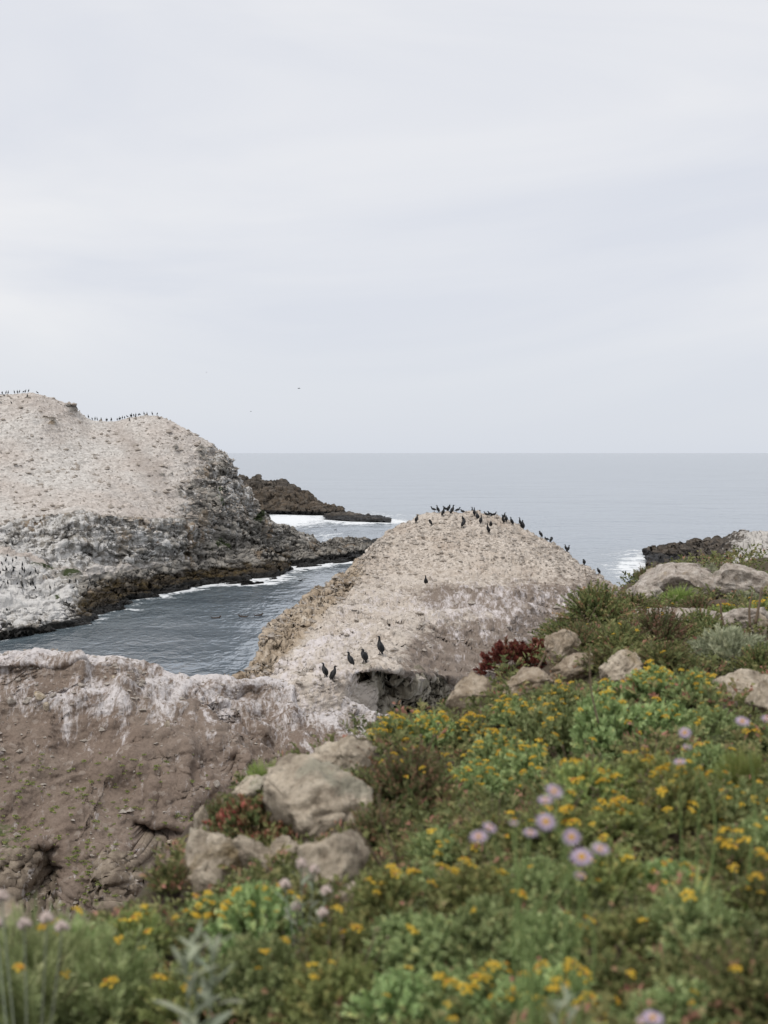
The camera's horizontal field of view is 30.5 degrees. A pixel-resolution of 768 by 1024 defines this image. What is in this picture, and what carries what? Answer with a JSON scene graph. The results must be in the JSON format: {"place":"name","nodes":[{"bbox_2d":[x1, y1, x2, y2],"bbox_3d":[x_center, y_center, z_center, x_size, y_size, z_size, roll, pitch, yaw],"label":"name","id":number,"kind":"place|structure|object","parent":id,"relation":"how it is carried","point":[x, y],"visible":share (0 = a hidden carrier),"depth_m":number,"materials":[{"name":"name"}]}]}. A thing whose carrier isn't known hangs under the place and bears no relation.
{"place":"outdoors","nodes":[
{"label":"outdoors","id":0,"kind":"place"},
{"bbox_2d":[44,917,178,1023],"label":"flowering plant","id":1,"kind":"object","parent":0,"point":[128,975],"visible":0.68,"depth_m":3.54,"materials":[{"name":"green plant"}]},
{"bbox_2d":[0,392,377,639],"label":"island","id":2,"kind":"structure","parent":0,"point":[130,561],"depth_m":215.44,"materials":[{"name":"stone"}]},
{"bbox_2d":[0,393,260,530],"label":"island rubble","id":3,"kind":"object","parent":2,"relation":"on","point":[147,521],"visible":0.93,"depth_m":225.87,"materials":[{"name":"stone"}]},
{"bbox_2d":[0,647,388,938],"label":"rocky ridge","id":4,"kind":"structure","parent":0,"point":[127,733],"depth_m":45.06,"materials":[{"name":"stone"}]},
{"bbox_2d":[0,752,210,916],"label":"weeds","id":5,"kind":"object","parent":4,"relation":"on","point":[86,842],"visible":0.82,"depth_m":42.55,"materials":[{"name":"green plant"}]},
{"bbox_2d":[0,648,385,926],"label":"ridge rubble","id":6,"kind":"object","parent":4,"relation":"on","point":[131,810],"visible":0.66,"depth_m":47.27,"materials":[{"name":"stone"}]},
{"bbox_2d":[238,474,344,515],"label":"rocky point","id":7,"kind":"structure","parent":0,"point":[279,495],"depth_m":463.84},
{"bbox_2d":[323,511,391,522],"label":"reef","id":8,"kind":"object","parent":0,"point":[350,516],"visible":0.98,"depth_m":415.64},
{"bbox_2d":[0,453,767,676],"bbox_3d":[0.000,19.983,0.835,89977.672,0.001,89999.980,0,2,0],"label":"sea","id":9,"kind":"structure","parent":0,"point":[610,516],"depth_m":485.79,"materials":[{"name":"liquid"}]},
{"bbox_2d":[0,0,767,452],"label":"sky","id":10,"kind":"structure","parent":0,"point":[449,226],"materials":[{"name":"white"}]},
{"bbox_2d":[17,557,767,1022],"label":"bank","id":11,"kind":"structure","parent":0,"point":[675,837],"depth_m":5.24,"materials":[{"name":"plant"}]},
{"bbox_2d":[0,889,69,1023],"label":"flowers","id":12,"kind":"object","parent":11,"relation":"on","point":[45,917],"visible":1,"depth_m":3.05,"materials":[{"name":"pink plant"}]},
{"bbox_2d":[0,890,123,1023],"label":"feathery shrub","id":13,"kind":"object","parent":11,"relation":"on","point":[35,945],"visible":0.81,"depth_m":3.45,"materials":[{"name":"green plant"}]},
{"bbox_2d":[36,905,107,960],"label":"feathery shrub","id":14,"kind":"object","parent":11,"relation":"on","point":[79,921],"visible":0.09,"depth_m":3.85,"materials":[{"name":"green plant"}]},
{"bbox_2d":[90,893,183,966],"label":"golden yarrow","id":15,"kind":"object","parent":11,"relation":"on","point":[145,921],"visible":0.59,"depth_m":3.94,"materials":[{"name":"green plant"}]},
{"bbox_2d":[141,857,186,894],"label":"dark shrub","id":16,"kind":"object","parent":11,"relation":"on","point":[167,874],"visible":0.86,"depth_m":5.16,"materials":[{"name":"green plant"}]},
{"bbox_2d":[125,943,249,1023],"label":"olive shrub","id":17,"kind":"object","parent":11,"relation":"on","point":[159,990],"visible":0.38,"depth_m":3.50,"materials":[{"name":"green plant"}]},
{"bbox_2d":[152,919,243,1023],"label":"cudweed","id":18,"kind":"object","parent":11,"relation":"on","point":[192,955],"visible":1,"depth_m":2.54,"materials":[{"name":"green plant"}]},
{"bbox_2d":[171,890,230,941],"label":"golden yarrow","id":19,"kind":"object","parent":11,"relation":"on","point":[201,904],"visible":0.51,"depth_m":4.11,"materials":[{"name":"yellow plant"}]},
{"bbox_2d":[180,827,242,898],"bbox_3d":[-0.659,1.358,5.248,0.235,0.366,0.232,-2,3,-32],"label":"boulder","id":20,"kind":"object","parent":11,"relation":"on","point":[206,853],"visible":0.59,"depth_m":5.18,"materials":[{"name":"stone"}]},
{"bbox_2d":[202,793,277,846],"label":"succulent clump","id":21,"kind":"object","parent":11,"relation":"on","point":[243,809],"visible":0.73,"depth_m":5.64,"materials":[{"name":"green plant"}]},
{"bbox_2d":[231,774,263,801],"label":"boulder","id":22,"kind":"object","parent":11,"relation":"on","point":[248,787],"visible":0.49,"depth_m":6.78,"materials":[{"name":"stone"}]},
{"bbox_2d":[232,834,268,873],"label":"boulder","id":23,"kind":"object","parent":11,"relation":"on","point":[246,846],"visible":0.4,"depth_m":5.19,"materials":[{"name":"stone"}]},
{"bbox_2d":[193,928,314,1023],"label":"golden yarrow","id":24,"kind":"object","parent":11,"relation":"on","point":[250,974],"visible":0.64,"depth_m":3.41,"materials":[{"name":"green plant"}]},
{"bbox_2d":[200,879,310,960],"bbox_3d":[-0.365,1.114,3.885,0.319,0.218,0.303,-1,3,-15],"label":"golden yarrow","id":25,"kind":"object","parent":11,"relation":"on","point":[251,907],"visible":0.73,"depth_m":3.83,"materials":[{"name":"green plant"}]},
{"bbox_2d":[267,835,298,871],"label":"boulder","id":26,"kind":"object","parent":11,"relation":"on","point":[277,843],"visible":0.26,"depth_m":5.20,"materials":[{"name":"stone"}]},
{"bbox_2d":[274,858,334,951],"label":"flowers","id":27,"kind":"object","parent":11,"relation":"on","point":[298,904],"visible":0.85,"depth_m":3.65,"materials":[{"name":"pink plant"}]},
{"bbox_2d":[262,753,372,843],"bbox_3d":[-0.271,1.194,5.626,0.484,0.454,0.427,-9,2,0],"label":"boulder","id":28,"kind":"object","parent":11,"relation":"on","point":[303,794],"visible":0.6,"depth_m":5.50,"materials":[{"name":"stone"}]},
{"bbox_2d":[270,917,388,1023],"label":"golden yarrow","id":29,"kind":"object","parent":11,"relation":"on","point":[323,981],"visible":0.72,"depth_m":3.27,"materials":[{"name":"green plant"}]},
{"bbox_2d":[287,895,376,971],"bbox_3d":[-0.093,1.080,3.578,0.269,0.199,0.297,2,3,40],"label":"olive shrub","id":30,"kind":"object","parent":11,"relation":"on","point":[353,936],"visible":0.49,"depth_m":3.56,"materials":[{"name":"green plant"}]},
{"bbox_2d":[298,829,369,895],"bbox_3d":[-0.158,1.094,4.319,0.225,0.247,0.225,6,2,0],"label":"boulder","id":31,"kind":"object","parent":11,"relation":"on","point":[342,854],"visible":0.59,"depth_m":4.25,"materials":[{"name":"stone"}]},
{"bbox_2d":[309,734,376,774],"bbox_3d":[-0.182,1.183,6.771,0.297,0.236,0.240,-2,3,-35],"label":"boulder","id":32,"kind":"object","parent":11,"relation":"on","point":[342,752],"visible":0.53,"depth_m":6.71,"materials":[{"name":"stone"}]},
{"bbox_2d":[343,787,414,849],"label":"heath shrub","id":33,"kind":"object","parent":11,"relation":"on","point":[369,820],"visible":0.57,"depth_m":5.18,"materials":[{"name":"green plant"}]},
{"bbox_2d":[339,857,437,926],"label":"olive shrub","id":34,"kind":"object","parent":11,"relation":"on","point":[375,888],"visible":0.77,"depth_m":3.77,"materials":[{"name":"green plant"}]},
{"bbox_2d":[334,965,445,1023],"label":"shrub","id":35,"kind":"object","parent":11,"relation":"on","point":[390,986],"visible":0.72,"depth_m":3.16,"materials":[{"name":"green plant"}]},
{"bbox_2d":[17,543,767,1023],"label":"ground cover","id":36,"kind":"object","parent":11,"relation":"on","point":[675,743],"visible":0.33,"depth_m":4.43,"materials":[{"name":"green plant"}]},
{"bbox_2d":[361,711,427,752],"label":"golden yarrow","id":37,"kind":"object","parent":11,"relation":"on","point":[393,720],"visible":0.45,"depth_m":7.23,"materials":[{"name":"green plant"}]},
{"bbox_2d":[347,719,464,820],"bbox_3d":[0.065,1.054,5.770,0.526,0.423,0.507,-1,3,-15],"label":"heath shrub","id":38,"kind":"object","parent":11,"relation":"on","point":[413,779],"visible":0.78,"depth_m":5.73,"materials":[{"name":"green plant"}]},
{"bbox_2d":[381,861,451,914],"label":"golden yarrow","id":39,"kind":"object","parent":11,"relation":"on","point":[420,876],"visible":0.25,"depth_m":3.86,"materials":[{"name":"green plant"}]},
{"bbox_2d":[362,907,479,978],"bbox_3d":[0.090,1.059,3.483,0.294,0.153,0.326,0,2,-7],"label":"golden yarrow","id":40,"kind":"object","parent":11,"relation":"on","point":[423,936],"visible":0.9,"depth_m":3.44,"materials":[{"name":"green plant"}]},
{"bbox_2d":[397,710,455,751],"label":"golden yarrow","id":41,"kind":"object","parent":11,"relation":"on","point":[428,729],"visible":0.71,"depth_m":7.20,"materials":[{"name":"green plant"}]},
{"bbox_2d":[403,824,473,867],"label":"golden yarrow","id":42,"kind":"object","parent":11,"relation":"on","point":[438,843],"visible":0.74,"depth_m":4.50,"materials":[{"name":"green plant"}]},
{"bbox_2d":[405,955,527,1023],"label":"golden yarrow","id":43,"kind":"object","parent":11,"relation":"on","point":[449,983],"visible":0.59,"depth_m":3.11,"materials":[{"name":"green plant"}]},
{"bbox_2d":[445,671,501,719],"bbox_3d":[0.606,1.155,8.736,0.455,0.325,0.296,6,2,0],"label":"boulder","id":44,"kind":"object","parent":11,"relation":"on","point":[474,684],"visible":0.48,"depth_m":8.64,"materials":[{"name":"beige stone"}]},
{"bbox_2d":[449,712,497,748],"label":"golden yarrow","id":45,"kind":"object","parent":11,"relation":"on","point":[470,726],"visible":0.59,"depth_m":7.30,"materials":[{"name":"green plant"}]},
{"bbox_2d":[428,892,519,976],"bbox_3d":[0.246,1.058,3.515,0.326,0.213,0.326,-1,3,-21],"label":"golden yarrow","id":46,"kind":"object","parent":11,"relation":"on","point":[482,919],"visible":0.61,"depth_m":3.48,"materials":[{"name":"green plant"}]},
{"bbox_2d":[424,847,527,917],"bbox_3d":[0.229,0.994,3.760,0.251,0.190,0.279,-1,3,-24],"label":"olive shrub","id":47,"kind":"object","parent":11,"relation":"on","point":[461,885],"visible":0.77,"depth_m":3.73,"materials":[{"name":"green plant"}]},
{"bbox_2d":[440,757,516,813],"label":"golden yarrow","id":48,"kind":"object","parent":11,"relation":"on","point":[474,770],"visible":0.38,"depth_m":6.09,"materials":[{"name":"green plant"}]},
{"bbox_2d":[459,725,524,770],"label":"golden yarrow","id":49,"kind":"object","parent":11,"relation":"on","point":[486,747],"visible":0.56,"depth_m":6.71,"materials":[{"name":"green plant"}]},
{"bbox_2d":[451,799,534,862],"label":"olive shrub","id":50,"kind":"object","parent":11,"relation":"on","point":[494,822],"visible":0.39,"depth_m":4.47,"materials":[{"name":"green plant"}]},
{"bbox_2d":[480,693,534,728],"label":"golden yarrow","id":51,"kind":"object","parent":11,"relation":"on","point":[506,706],"visible":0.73,"depth_m":7.43,"materials":[{"name":"green plant"}]},
{"bbox_2d":[473,635,546,676],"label":"red shrub","id":52,"kind":"object","parent":11,"relation":"on","point":[502,649],"visible":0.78,"depth_m":11.76,"materials":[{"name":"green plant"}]},
{"bbox_2d":[485,738,563,801],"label":"golden yarrow","id":53,"kind":"object","parent":11,"relation":"on","point":[508,764],"visible":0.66,"depth_m":6.20,"materials":[{"name":"green plant"}]},
{"bbox_2d":[501,667,556,698],"bbox_3d":[0.891,1.056,8.727,0.356,0.197,0.358,-6,2,0],"label":"boulder","id":54,"kind":"object","parent":11,"relation":"on","point":[531,675],"visible":0.56,"depth_m":8.61,"materials":[{"name":"beige stone"}]},
{"bbox_2d":[493,854,583,921],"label":"golden yarrow","id":55,"kind":"object","parent":11,"relation":"on","point":[531,883],"visible":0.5,"depth_m":3.76,"materials":[{"name":"green plant"}]},
{"bbox_2d":[469,784,609,1023],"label":"seaside daisy","id":56,"kind":"object","parent":11,"relation":"on","point":[570,838],"visible":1,"depth_m":2.34,"materials":[{"name":"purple plant"}]},
{"bbox_2d":[506,695,578,765],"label":"golden yarrow","id":57,"kind":"object","parent":11,"relation":"on","point":[549,726],"visible":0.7,"depth_m":6.86,"materials":[{"name":"green plant"}]},
{"bbox_2d":[468,957,624,1023],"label":"golden yarrow","id":58,"kind":"object","parent":11,"relation":"on","point":[552,980],"visible":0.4,"depth_m":2.98,"materials":[{"name":"green plant"}]},
{"bbox_2d":[496,904,597,976],"bbox_3d":[0.414,1.023,3.331,0.309,0.176,0.309,1,2,14],"label":"golden yarrow","id":59,"kind":"object","parent":11,"relation":"on","point":[554,930],"visible":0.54,"depth_m":3.32,"materials":[{"name":"green plant"}]},
{"bbox_2d":[499,783,607,861],"bbox_3d":[0.536,0.961,4.388,0.302,0.229,0.304,-1,3,-22],"label":"olive shrub","id":60,"kind":"object","parent":11,"relation":"on","point":[569,819],"visible":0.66,"depth_m":4.36,"materials":[{"name":"green plant"}]},
{"bbox_2d":[526,679,587,712],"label":"golden yarrow","id":61,"kind":"object","parent":11,"relation":"on","point":[566,696],"visible":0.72,"depth_m":7.52,"materials":[{"name":"green plant"}]},
{"bbox_2d":[544,629,580,667],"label":"boulder","id":62,"kind":"object","parent":11,"relation":"on","point":[563,642],"visible":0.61,"depth_m":10.98,"materials":[{"name":"beige stone"}]},
{"bbox_2d":[547,983,583,1023],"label":"cudweed","id":63,"kind":"object","parent":11,"relation":"on","point":[567,997],"visible":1,"depth_m":2.25,"materials":[{"name":"green plant"}]},
{"bbox_2d":[549,652,596,683],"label":"boulder","id":64,"kind":"object","parent":11,"relation":"on","point":[564,667],"visible":0.58,"depth_m":9.56,"materials":[{"name":"beige stone"}]},
{"bbox_2d":[548,607,603,652],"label":"heath shrub","id":65,"kind":"object","parent":11,"relation":"on","point":[581,631],"visible":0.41,"depth_m":11.31,"materials":[{"name":"green plant"}]},
{"bbox_2d":[538,740,641,810],"bbox_3d":[0.646,0.867,4.637,0.331,0.242,0.329,-2,3,-35],"label":"golden yarrow","id":66,"kind":"object","parent":11,"relation":"on","point":[573,778],"visible":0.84,"depth_m":4.59,"materials":[{"name":"green plant"}]},
{"bbox_2d":[546,569,634,626],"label":"dark shrub","id":67,"kind":"object","parent":11,"relation":"on","point":[601,600],"visible":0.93,"depth_m":13.34,"materials":[{"name":"green plant"}]},
{"bbox_2d":[550,833,657,918],"bbox_3d":[0.608,0.978,3.772,0.295,0.226,0.284,-2,3,-35],"label":"olive shrub","id":68,"kind":"object","parent":11,"relation":"on","point":[620,867],"visible":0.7,"depth_m":3.73,"materials":[{"name":"green plant"}]},
{"bbox_2d":[570,942,658,1018],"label":"flowering plant","id":69,"kind":"object","parent":11,"relation":"on","point":[602,982],"visible":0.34,"depth_m":3.07,"materials":[{"name":"green plant"}]},
{"bbox_2d":[566,688,663,763],"bbox_3d":[1.090,1.035,6.825,0.526,0.376,0.526,1,3,29],"label":"golden yarrow","id":70,"kind":"object","parent":11,"relation":"on","point":[612,724],"visible":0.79,"depth_m":6.76,"materials":[{"name":"green plant"}]},
{"bbox_2d":[598,649,643,683],"bbox_3d":[1.559,1.042,9.272,0.291,0.261,0.346,-11,2,0],"label":"boulder","id":71,"kind":"object","parent":11,"relation":"on","point":[618,666],"visible":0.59,"depth_m":9.17,"materials":[{"name":"stone"}]},
{"bbox_2d":[581,615,663,652],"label":"dark shrub","id":72,"kind":"object","parent":11,"relation":"on","point":[614,633],"visible":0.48,"depth_m":11.14,"materials":[{"name":"green plant"}]},
{"bbox_2d":[581,891,667,976],"bbox_3d":[0.587,0.975,3.270,0.263,0.179,0.290,0,2,8],"label":"olive shrub","id":73,"kind":"object","parent":11,"relation":"on","point":[613,932],"visible":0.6,"depth_m":3.24,"materials":[{"name":"green plant"}]},
{"bbox_2d":[578,778,676,851],"bbox_3d":[0.742,0.945,4.422,0.312,0.224,0.315,0,2,-2],"label":"olive shrub","id":74,"kind":"object","parent":11,"relation":"on","point":[627,815],"visible":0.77,"depth_m":4.36,"materials":[{"name":"green plant"}]},
{"bbox_2d":[614,659,676,704],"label":"golden yarrow","id":75,"kind":"object","parent":11,"relation":"on","point":[644,675],"visible":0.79,"depth_m":7.33,"materials":[{"name":"green plant"}]},
{"bbox_2d":[607,731,686,800],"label":"golden yarrow","id":76,"kind":"object","parent":11,"relation":"on","point":[635,765],"visible":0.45,"depth_m":4.69,"materials":[{"name":"green plant"}]},
{"bbox_2d":[620,696,696,743],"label":"golden yarrow","id":77,"kind":"object","parent":11,"relation":"on","point":[674,712],"visible":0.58,"depth_m":6.82,"materials":[{"name":"green plant"}]},
{"bbox_2d":[621,589,698,648],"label":"heath shrub","id":78,"kind":"object","parent":11,"relation":"on","point":[664,624],"visible":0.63,"depth_m":11.65,"materials":[{"name":"green plant"}]},
{"bbox_2d":[624,562,710,598],"bbox_3d":[4.042,1.038,19.764,1.267,0.676,1.210,-6,2,0],"label":"boulder","id":79,"kind":"object","parent":11,"relation":"on","point":[665,575],"visible":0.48,"depth_m":19.40,"materials":[{"name":"stone"}]},
{"bbox_2d":[637,634,706,671],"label":"dark shrub","id":80,"kind":"object","parent":11,"relation":"on","point":[667,650],"visible":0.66,"depth_m":9.54,"materials":[{"name":"green plant"}]},
{"bbox_2d":[637,855,713,906],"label":"golden yarrow","id":81,"kind":"object","parent":11,"relation":"on","point":[665,863],"visible":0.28,"depth_m":3.77,"materials":[{"name":"green plant"}]},
{"bbox_2d":[602,971,751,1023],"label":"shrub","id":82,"kind":"object","parent":11,"relation":"on","point":[681,993],"visible":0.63,"depth_m":2.81,"materials":[{"name":"green plant"}]},
{"bbox_2d":[629,748,729,834],"bbox_3d":[0.958,0.886,4.508,0.301,0.271,0.331,0,2,-11],"label":"golden yarrow","id":83,"kind":"object","parent":11,"relation":"on","point":[666,787],"visible":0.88,"depth_m":4.47,"materials":[{"name":"green plant"}]},
{"bbox_2d":[657,666,723,708],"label":"golden yarrow","id":84,"kind":"object","parent":11,"relation":"on","point":[697,679],"visible":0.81,"depth_m":7.13,"materials":[{"name":"green plant"}]},
{"bbox_2d":[628,885,757,971],"bbox_3d":[0.695,0.951,3.217,0.287,0.203,0.302,2,3,44],"label":"golden yarrow","id":85,"kind":"object","parent":11,"relation":"on","point":[684,911],"visible":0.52,"depth_m":3.18,"materials":[{"name":"green plant"}]},
{"bbox_2d":[635,728,753,911],"bbox_3d":[0.740,0.781,3.345,0.312,0.552,0.237,-2,3,-43],"label":"seaside daisy","id":86,"kind":"object","parent":11,"relation":"on","point":[685,732],"visible":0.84,"depth_m":3.32,"materials":[{"name":"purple plant"}]},
{"bbox_2d":[683,565,713,598],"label":"boulder","id":87,"kind":"object","parent":11,"relation":"on","point":[700,577],"visible":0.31,"depth_m":19.30,"materials":[{"name":"stone"}]},
{"bbox_2d":[675,603,728,640],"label":"dark shrub","id":88,"kind":"object","parent":11,"relation":"on","point":[709,618],"visible":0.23,"depth_m":13.00,"materials":[{"name":"green plant"}]},
{"bbox_2d":[668,737,737,781],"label":"golden yarrow","id":89,"kind":"object","parent":11,"relation":"on","point":[705,755],"visible":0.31,"depth_m":5.53,"materials":[{"name":"green plant"}]},
{"bbox_2d":[658,931,767,1023],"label":"flowering plant","id":90,"kind":"object","parent":11,"relation":"on","point":[739,971],"visible":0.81,"depth_m":2.80,"materials":[{"name":"green plant"}]},
{"bbox_2d":[682,701,751,748],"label":"golden yarrow","id":91,"kind":"object","parent":11,"relation":"on","point":[707,715],"visible":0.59,"depth_m":6.74,"materials":[{"name":"green plant"}]},
{"bbox_2d":[683,621,766,671],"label":"sage shrub","id":92,"kind":"object","parent":11,"relation":"on","point":[727,643],"visible":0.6,"depth_m":10.47,"materials":[{"name":"green plant"}]},
{"bbox_2d":[688,824,767,897],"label":"flowering plant","id":93,"kind":"object","parent":11,"relation":"on","point":[729,856],"visible":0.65,"depth_m":3.78,"materials":[{"name":"green plant"}]},
{"bbox_2d":[704,771,767,836],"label":"golden yarrow","id":94,"kind":"object","parent":11,"relation":"on","point":[739,796],"visible":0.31,"depth_m":4.63,"materials":[{"name":"green plant"}]},
{"bbox_2d":[706,866,767,941],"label":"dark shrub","id":95,"kind":"object","parent":11,"relation":"on","point":[751,897],"visible":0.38,"depth_m":3.32,"materials":[{"name":"green plant"}]},
{"bbox_2d":[709,563,767,599],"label":"boulder","id":96,"kind":"object","parent":11,"relation":"on","point":[729,577],"visible":0.71,"depth_m":19.09,"materials":[{"name":"stone"}]},
{"bbox_2d":[709,742,767,787],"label":"grass tuft","id":97,"kind":"object","parent":11,"relation":"on","point":[734,763],"visible":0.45,"depth_m":5.19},
{"bbox_2d":[712,668,767,709],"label":"boulder","id":98,"kind":"object","parent":11,"relation":"on","point":[745,676],"visible":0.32,"depth_m":8.04,"materials":[{"name":"stone"}]},
{"bbox_2d":[718,720,767,759],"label":"golden yarrow","id":99,"kind":"object","parent":11,"relation":"on","point":[763,745],"visible":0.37,"depth_m":6.33,"materials":[{"name":"green plant"}]},
{"bbox_2d":[719,607,767,633],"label":"boulder","id":100,"kind":"object","parent":11,"relation":"on","point":[740,615],"visible":0.35,"depth_m":13.78,"materials":[{"name":"stone"}]},
{"bbox_2d":[725,640,767,672],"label":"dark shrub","id":101,"kind":"object","parent":11,"relation":"on","point":[757,656],"visible":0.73,"depth_m":10.21,"materials":[{"name":"green plant"}]},
{"bbox_2d":[728,809,767,868],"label":"golden yarrow","id":102,"kind":"object","parent":11,"relation":"on","point":[760,837],"visible":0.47,"depth_m":4.03,"materials":[{"name":"green plant"}]},
{"bbox_2d":[745,678,767,714],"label":"boulder","id":103,"kind":"object","parent":11,"relation":"on","point":[758,696],"visible":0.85,"depth_m":7.12,"materials":[{"name":"stone"}]},
{"bbox_2d":[228,510,619,723],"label":"rocky dome","id":104,"kind":"structure","parent":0,"point":[371,689],"depth_m":75.42,"materials":[{"name":"stone"}]},
{"bbox_2d":[224,510,620,695],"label":"dome rubble","id":105,"kind":"object","parent":104,"relation":"on","point":[302,673],"visible":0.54,"depth_m":95.46,"materials":[{"name":"stone"}]},
{"bbox_2d":[642,529,767,570],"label":"headland","id":106,"kind":"structure","parent":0,"point":[739,539],"depth_m":237.98,"materials":[{"name":"stone"}]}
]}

